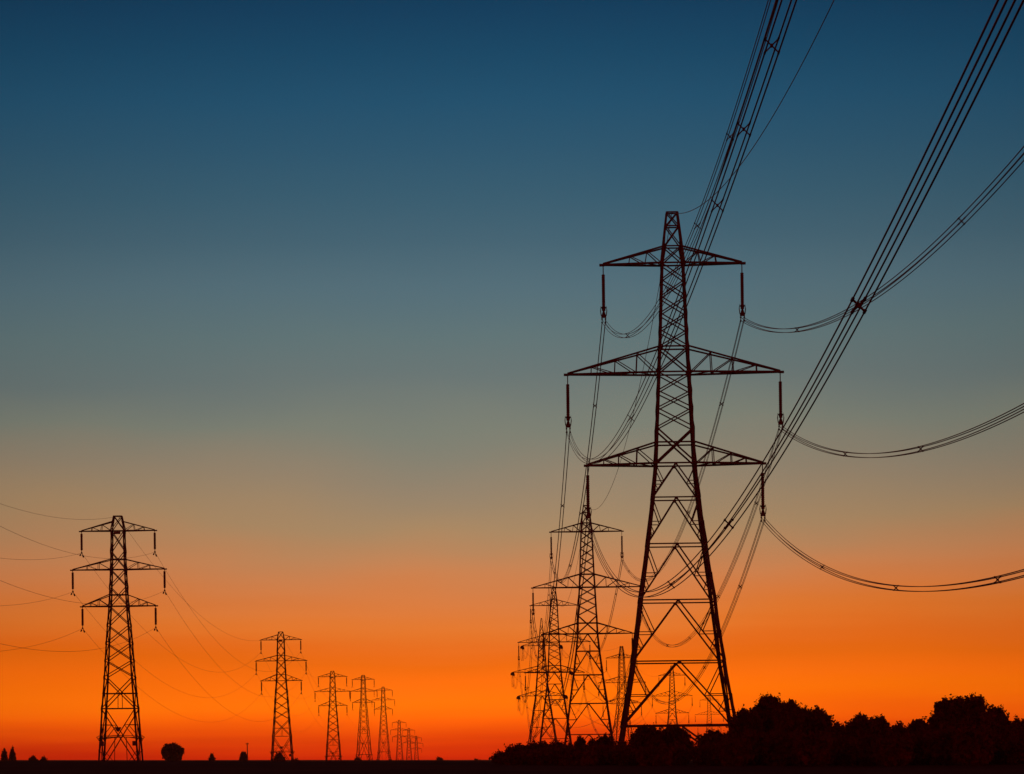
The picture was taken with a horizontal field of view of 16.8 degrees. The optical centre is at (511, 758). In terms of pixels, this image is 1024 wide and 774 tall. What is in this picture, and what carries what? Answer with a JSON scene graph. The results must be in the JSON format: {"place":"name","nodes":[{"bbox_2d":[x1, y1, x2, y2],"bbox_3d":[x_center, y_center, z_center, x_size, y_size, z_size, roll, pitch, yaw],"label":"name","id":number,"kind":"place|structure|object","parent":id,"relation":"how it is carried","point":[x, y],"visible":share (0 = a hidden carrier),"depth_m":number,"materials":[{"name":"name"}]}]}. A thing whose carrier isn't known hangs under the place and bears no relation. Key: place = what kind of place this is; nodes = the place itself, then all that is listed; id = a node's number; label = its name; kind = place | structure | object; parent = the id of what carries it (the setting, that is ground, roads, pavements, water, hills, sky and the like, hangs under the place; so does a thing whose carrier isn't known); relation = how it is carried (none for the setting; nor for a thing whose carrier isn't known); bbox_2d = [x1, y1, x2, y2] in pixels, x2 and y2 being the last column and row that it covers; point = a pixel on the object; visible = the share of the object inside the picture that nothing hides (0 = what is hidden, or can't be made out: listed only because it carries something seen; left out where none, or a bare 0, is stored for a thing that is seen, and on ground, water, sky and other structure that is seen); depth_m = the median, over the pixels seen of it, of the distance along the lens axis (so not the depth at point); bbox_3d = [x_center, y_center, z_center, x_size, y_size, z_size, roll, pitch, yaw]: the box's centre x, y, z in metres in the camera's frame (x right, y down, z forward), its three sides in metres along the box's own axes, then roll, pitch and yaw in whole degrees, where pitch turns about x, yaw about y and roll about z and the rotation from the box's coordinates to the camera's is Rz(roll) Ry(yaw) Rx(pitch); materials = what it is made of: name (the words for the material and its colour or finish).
{"place":"outdoors","nodes":[
{"label":"outdoors","id":0,"kind":"place"},
{"bbox_2d":[0,760,1023,773],"bbox_3d":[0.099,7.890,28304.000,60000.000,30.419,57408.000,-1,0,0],"label":"ground","id":1,"kind":"structure","parent":0,"point":[252,767],"depth_m":176.92,"materials":[{"name":"soil"}]},
{"bbox_2d":[0,748,8,760],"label":"conifer","id":2,"kind":"object","parent":1,"relation":"on","point":[4,756],"visible":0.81,"depth_m":819.55,"materials":[{"name":"black plant"}]},
{"bbox_2d":[9,745,16,760],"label":"conifer","id":3,"kind":"object","parent":1,"relation":"on","point":[12,755],"visible":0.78,"depth_m":829.55,"materials":[{"name":"black plant"}]},
{"bbox_2d":[28,755,38,760],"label":"shrub","id":4,"kind":"object","parent":1,"relation":"on","point":[33,758],"visible":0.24,"depth_m":799.32,"materials":[{"name":"black plant"}]},
{"bbox_2d":[70,515,166,760],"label":"lattice pylon","id":5,"kind":"object","parent":1,"relation":"on","point":[110,605],"visible":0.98,"depth_m":519.42,"materials":[{"name":"metal"}]},
{"bbox_2d":[2,504,116,519],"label":"overhead line","id":6,"kind":"object","parent":5,"relation":"attached to","point":[57,517],"visible":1,"depth_m":444.89,"materials":[{"name":"metal"}]},
{"bbox_2d":[0,526,153,558],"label":"overhead line","id":7,"kind":"object","parent":5,"relation":"hanging from","point":[77,554],"visible":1,"depth_m":411.14,"materials":[{"name":"metal"}]},
{"bbox_2d":[3,627,155,651],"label":"overhead line","id":8,"kind":"object","parent":5,"relation":"hanging from","point":[69,651],"visible":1,"depth_m":390.64,"materials":[{"name":"metal"}]},
{"bbox_2d":[0,580,158,604],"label":"overhead line","id":9,"kind":"object","parent":5,"relation":"hanging from","point":[76,602],"visible":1,"depth_m":389.75,"materials":[{"name":"metal"}]},
{"bbox_2d":[76,596,240,697],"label":"overhead line","id":10,"kind":"object","parent":5,"relation":"hanging from","point":[140,665],"visible":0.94,"depth_m":638.76,"materials":[{"name":"metal"}]},
{"bbox_2d":[84,630,258,721],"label":"overhead line","id":11,"kind":"object","parent":5,"relation":"hanging from","point":[144,692],"visible":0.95,"depth_m":607.60,"materials":[{"name":"metal"}]},
{"bbox_2d":[85,558,260,671],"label":"overhead line","id":12,"kind":"object","parent":5,"relation":"hanging from","point":[160,644],"visible":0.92,"depth_m":655.78,"materials":[{"name":"metal"}]},
{"bbox_2d":[121,521,260,640],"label":"overhead line","id":13,"kind":"object","parent":5,"relation":"attached to","point":[180,596],"visible":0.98,"depth_m":638.44,"materials":[{"name":"metal"}]},
{"bbox_2d":[157,556,297,671],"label":"overhead line","id":14,"kind":"object","parent":5,"relation":"hanging from","point":[206,629],"visible":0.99,"depth_m":618.78,"materials":[{"name":"metal"}]},
{"bbox_2d":[158,631,300,721],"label":"overhead line","id":15,"kind":"object","parent":5,"relation":"hanging from","point":[215,700],"visible":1,"depth_m":658.87,"materials":[{"name":"metal"}]},
{"bbox_2d":[161,742,184,760],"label":"tree","id":16,"kind":"object","parent":1,"relation":"on","point":[173,751],"visible":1,"depth_m":898.22,"materials":[{"name":"black plant"}]},
{"bbox_2d":[208,753,215,760],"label":"shrub","id":17,"kind":"object","parent":1,"relation":"on","point":[211,758],"visible":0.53,"depth_m":904.66,"materials":[{"name":"black plant"}]},
{"bbox_2d":[239,751,246,760],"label":"shrub","id":18,"kind":"object","parent":1,"relation":"on","point":[243,756],"visible":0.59,"depth_m":899.41,"materials":[{"name":"black plant"}]},
{"bbox_2d":[273,751,285,760],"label":"shrub","id":19,"kind":"object","parent":1,"relation":"on","point":[279,756],"visible":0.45,"depth_m":944.14,"materials":[{"name":"black plant"}]},
{"bbox_2d":[255,632,306,760],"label":"lattice pylon","id":20,"kind":"object","parent":1,"relation":"on","point":[275,717],"visible":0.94,"depth_m":957.29,"materials":[{"name":"metal"}]},
{"bbox_2d":[314,671,350,760],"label":"lattice pylon","id":21,"kind":"object","parent":1,"relation":"on","point":[337,727],"visible":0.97,"depth_m":1349.24,"materials":[{"name":"metal"}]},
{"bbox_2d":[349,675,377,760],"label":"lattice pylon","id":22,"kind":"object","parent":1,"relation":"on","point":[361,695],"visible":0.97,"depth_m":1704.21,"materials":[{"name":"metal"}]},
{"bbox_2d":[371,687,394,759],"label":"lattice pylon","id":23,"kind":"object","parent":1,"relation":"on","point":[385,706],"visible":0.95,"depth_m":2079.23,"materials":[{"name":"metal"}]},
{"bbox_2d":[390,720,406,759],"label":"lattice pylon","id":24,"kind":"object","parent":1,"relation":"on","point":[400,753],"visible":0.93,"depth_m":2736.19,"materials":[{"name":"metal"}]},
{"bbox_2d":[401,728,416,759],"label":"lattice pylon","id":25,"kind":"object","parent":1,"relation":"on","point":[407,735],"visible":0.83,"depth_m":3149.31,"materials":[{"name":"metal"}]},
{"bbox_2d":[412,736,422,759],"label":"lattice pylon","id":26,"kind":"object","parent":1,"relation":"on","point":[417,747],"visible":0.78,"depth_m":3585.10,"materials":[{"name":"metal"}]},
{"bbox_2d":[489,749,507,762],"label":"shrub","id":27,"kind":"object","parent":1,"relation":"on","point":[494,758],"visible":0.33,"depth_m":204.73,"materials":[{"name":"black plant"}]},
{"bbox_2d":[497,748,530,764],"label":"shrub","id":28,"kind":"object","parent":1,"relation":"on","point":[513,758],"visible":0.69,"depth_m":197.20,"materials":[{"name":"black plant"}]},
{"bbox_2d":[502,743,534,753],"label":"shrub","id":29,"kind":"object","parent":1,"relation":"on","point":[518,746],"visible":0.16,"depth_m":207.68,"materials":[{"name":"black plant"}]},
{"bbox_2d":[526,739,551,750],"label":"shrub","id":30,"kind":"object","parent":1,"relation":"on","point":[542,744],"visible":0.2,"depth_m":211.42,"materials":[{"name":"black plant"}]},
{"bbox_2d":[511,619,572,744],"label":"lattice pylon","id":31,"kind":"object","parent":1,"relation":"on","point":[535,700],"visible":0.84,"depth_m":1248.87,"materials":[{"name":"metal"}]},
{"bbox_2d":[517,588,590,742],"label":"lattice pylon","id":32,"kind":"object","parent":1,"relation":"on","point":[559,678],"visible":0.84,"depth_m":1013.97,"materials":[{"name":"metal"}]},
{"bbox_2d":[544,740,576,749],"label":"shrub","id":33,"kind":"object","parent":1,"relation":"on","point":[558,744],"visible":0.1,"depth_m":205.69,"materials":[{"name":"black plant"}]},
{"bbox_2d":[574,734,586,748],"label":"conifer","id":34,"kind":"object","parent":1,"relation":"on","point":[579,742],"visible":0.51,"depth_m":213.81,"materials":[{"name":"black plant"}]},
{"bbox_2d":[531,505,642,745],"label":"lattice pylon","id":35,"kind":"object","parent":1,"relation":"on","point":[593,574],"visible":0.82,"depth_m":665.80,"materials":[{"name":"metal"}]},
{"bbox_2d":[518,618,533,702],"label":"overhead line","id":36,"kind":"object","parent":35,"relation":"attached to","point":[529,668],"visible":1,"depth_m":761.78,"materials":[{"name":"metal"}]},
{"bbox_2d":[525,664,543,738],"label":"overhead line","id":37,"kind":"object","parent":35,"relation":"attached to","point":[538,710],"visible":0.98,"depth_m":757.60,"materials":[{"name":"metal"}]},
{"bbox_2d":[530,562,551,659],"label":"overhead line","id":38,"kind":"object","parent":35,"relation":"attached to","point":[545,619],"visible":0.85,"depth_m":743.37,"materials":[{"name":"metal"}]},
{"bbox_2d":[579,560,622,658],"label":"overhead line","id":39,"kind":"object","parent":35,"relation":"attached to","point":[610,615],"visible":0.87,"depth_m":730.55,"materials":[{"name":"metal"}]},
{"bbox_2d":[585,680,627,736],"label":"overhead line","id":40,"kind":"object","parent":35,"relation":"attached to","point":[616,718],"visible":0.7,"depth_m":765.25,"materials":[{"name":"metal"}]},
{"bbox_2d":[590,618,641,701],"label":"overhead line","id":41,"kind":"object","parent":35,"relation":"attached to","point":[622,682],"visible":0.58,"depth_m":791.26,"materials":[{"name":"metal"}]},
{"bbox_2d":[585,738,596,748],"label":"conifer","id":42,"kind":"object","parent":1,"relation":"on","point":[590,742],"visible":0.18,"depth_m":211.87,"materials":[{"name":"black plant"}]},
{"bbox_2d":[593,732,615,747],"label":"shrub","id":43,"kind":"object","parent":1,"relation":"on","point":[605,739],"visible":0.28,"depth_m":215.72,"materials":[{"name":"black plant"}]},
{"bbox_2d":[598,646,645,744],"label":"lattice pylon","id":44,"kind":"object","parent":1,"relation":"on","point":[620,682],"visible":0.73,"depth_m":1499.77,"materials":[{"name":"metal"}]},
{"bbox_2d":[606,740,637,749],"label":"shrub","id":45,"kind":"object","parent":1,"relation":"on","point":[619,744],"visible":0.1,"depth_m":203.61,"materials":[{"name":"black plant"}]},
{"bbox_2d":[628,722,665,748],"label":"hedge tree","id":46,"kind":"object","parent":1,"relation":"on","point":[644,735],"visible":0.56,"depth_m":205.43,"materials":[{"name":"black plant"}]},
{"bbox_2d":[652,666,692,723],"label":"lattice pylon","id":47,"kind":"object","parent":1,"relation":"on","point":[668,712],"visible":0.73,"depth_m":1806.97,"materials":[{"name":"metal"}]},
{"bbox_2d":[564,211,783,743],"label":"lattice pylon","id":48,"kind":"object","parent":1,"relation":"on","point":[724,677],"visible":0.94,"depth_m":339.27,"materials":[{"name":"metal"}]},
{"bbox_2d":[532,430,569,648],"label":"overhead line","id":49,"kind":"object","parent":48,"relation":"attached to","point":[546,640],"visible":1,"depth_m":401.64,"materials":[{"name":"metal"}]},
{"bbox_2d":[543,521,589,705],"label":"overhead line","id":50,"kind":"object","parent":48,"relation":"attached to","point":[574,625],"visible":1,"depth_m":401.67,"materials":[{"name":"metal"}]},
{"bbox_2d":[551,324,604,582],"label":"overhead line","id":51,"kind":"object","parent":48,"relation":"attached to","point":[570,566],"visible":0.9,"depth_m":399.25,"materials":[{"name":"metal"}]},
{"bbox_2d":[591,213,671,509],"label":"earth wire","id":52,"kind":"object","parent":48,"relation":"attached to","point":[641,376],"visible":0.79,"depth_m":412.95,"materials":[{"name":"metal"}]},
{"bbox_2d":[567,0,796,463],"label":"overhead line","id":53,"kind":"object","parent":48,"relation":"attached to","point":[749,123],"visible":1,"depth_m":94.69,"materials":[{"name":"metal"}]},
{"bbox_2d":[621,322,743,581],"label":"overhead line","id":54,"kind":"object","parent":48,"relation":"attached to","point":[720,404],"visible":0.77,"depth_m":387.25,"materials":[{"name":"metal"}]},
{"bbox_2d":[603,0,778,337],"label":"overhead line","id":55,"kind":"object","parent":48,"relation":"attached to","point":[696,225],"visible":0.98,"depth_m":175.64,"materials":[{"name":"metal"}]},
{"bbox_2d":[635,520,763,703],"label":"overhead line","id":56,"kind":"object","parent":48,"relation":"attached to","point":[739,586],"visible":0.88,"depth_m":387.88,"materials":[{"name":"metal"}]},
{"bbox_2d":[641,428,781,646],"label":"overhead line","id":57,"kind":"object","parent":48,"relation":"attached to","point":[755,502],"visible":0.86,"depth_m":396.96,"materials":[{"name":"metal"}]},
{"bbox_2d":[674,0,833,213],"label":"earth wire","id":58,"kind":"object","parent":48,"relation":"attached to","point":[776,109],"visible":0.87,"depth_m":214.00,"materials":[{"name":"metal"}]},
{"bbox_2d":[587,0,1023,597],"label":"overhead line","id":59,"kind":"object","parent":48,"relation":"attached to","point":[857,304],"visible":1,"depth_m":83.33,"materials":[{"name":"metal"}]},
{"bbox_2d":[742,146,1023,332],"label":"overhead line","id":60,"kind":"object","parent":48,"relation":"attached to","point":[917,262],"visible":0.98,"depth_m":205.27,"materials":[{"name":"metal"}]},
{"bbox_2d":[762,518,1023,591],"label":"overhead line","id":61,"kind":"object","parent":48,"relation":"attached to","point":[997,578],"visible":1,"depth_m":234.53,"materials":[{"name":"metal"}]},
{"bbox_2d":[779,403,1023,457],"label":"overhead line","id":62,"kind":"object","parent":48,"relation":"attached to","point":[919,447],"visible":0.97,"depth_m":230.26,"materials":[{"name":"metal"}]},
{"bbox_2d":[658,723,694,747],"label":"hedge tree","id":63,"kind":"object","parent":1,"relation":"on","point":[671,732],"visible":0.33,"depth_m":209.28,"materials":[{"name":"black plant"}]},
{"bbox_2d":[673,733,695,764],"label":"shrub","id":64,"kind":"object","parent":1,"relation":"on","point":[683,740],"visible":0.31,"depth_m":201.76,"materials":[{"name":"black plant"}]},
{"bbox_2d":[695,698,723,732],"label":"lattice pylon","id":65,"kind":"object","parent":1,"relation":"on","point":[709,714],"visible":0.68,"depth_m":2578.72,"materials":[{"name":"metal"}]},
{"bbox_2d":[694,725,735,746],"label":"hedge tree","id":66,"kind":"object","parent":1,"relation":"on","point":[710,736],"visible":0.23,"depth_m":203.52,"materials":[{"name":"black plant"}]},
{"bbox_2d":[722,704,763,741],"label":"hedge tree","id":67,"kind":"object","parent":1,"relation":"on","point":[743,720],"visible":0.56,"depth_m":207.47,"materials":[{"name":"black plant"}]},
{"bbox_2d":[749,692,781,734],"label":"hedge tree","id":68,"kind":"object","parent":1,"relation":"on","point":[765,707],"visible":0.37,"depth_m":211.19,"materials":[{"name":"black plant"}]},
{"bbox_2d":[770,698,807,735],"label":"hedge tree","id":69,"kind":"object","parent":1,"relation":"on","point":[787,716],"visible":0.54,"depth_m":205.49,"materials":[{"name":"black plant"}]},
{"bbox_2d":[801,705,833,735],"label":"hedge tree","id":70,"kind":"object","parent":1,"relation":"on","point":[816,719],"visible":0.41,"depth_m":208.20,"materials":[{"name":"black plant"}]},
{"bbox_2d":[825,720,848,738],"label":"shrub","id":71,"kind":"object","parent":1,"relation":"on","point":[836,730],"visible":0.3,"depth_m":203.72,"materials":[{"name":"black plant"}]},
{"bbox_2d":[844,711,872,737],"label":"hedge tree","id":72,"kind":"object","parent":1,"relation":"on","point":[857,724],"visible":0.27,"depth_m":207.33,"materials":[{"name":"black plant"}]},
{"bbox_2d":[864,713,890,738],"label":"shrub","id":73,"kind":"object","parent":1,"relation":"on","point":[880,724],"visible":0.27,"depth_m":205.61,"materials":[{"name":"black plant"}]},
{"bbox_2d":[885,720,914,740],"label":"shrub","id":74,"kind":"object","parent":1,"relation":"on","point":[899,729],"visible":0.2,"depth_m":202.70,"materials":[{"name":"black plant"}]},
{"bbox_2d":[906,716,934,736],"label":"shrub","id":75,"kind":"object","parent":1,"relation":"on","point":[919,726],"visible":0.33,"depth_m":208.53,"materials":[{"name":"black plant"}]},
{"bbox_2d":[926,694,969,731],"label":"hedge tree","id":76,"kind":"object","parent":1,"relation":"on","point":[945,715],"visible":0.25,"depth_m":213.03,"materials":[{"name":"black plant"}]},
{"bbox_2d":[956,692,987,729],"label":"hedge tree","id":77,"kind":"object","parent":1,"relation":"on","point":[972,709],"visible":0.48,"depth_m":208.53,"materials":[{"name":"black plant"}]},
{"bbox_2d":[979,704,1012,734],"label":"hedge tree","id":78,"kind":"object","parent":1,"relation":"on","point":[995,718],"visible":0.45,"depth_m":205.50,"materials":[{"name":"black plant"}]},
{"bbox_2d":[1004,714,1023,739],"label":"shrub","id":79,"kind":"object","parent":1,"relation":"on","point":[1016,725],"visible":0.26,"depth_m":204.46,"materials":[{"name":"black plant"}]},
{"bbox_2d":[0,0,1023,759],"label":"sky","id":80,"kind":"structure","parent":0,"point":[301,296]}
]}

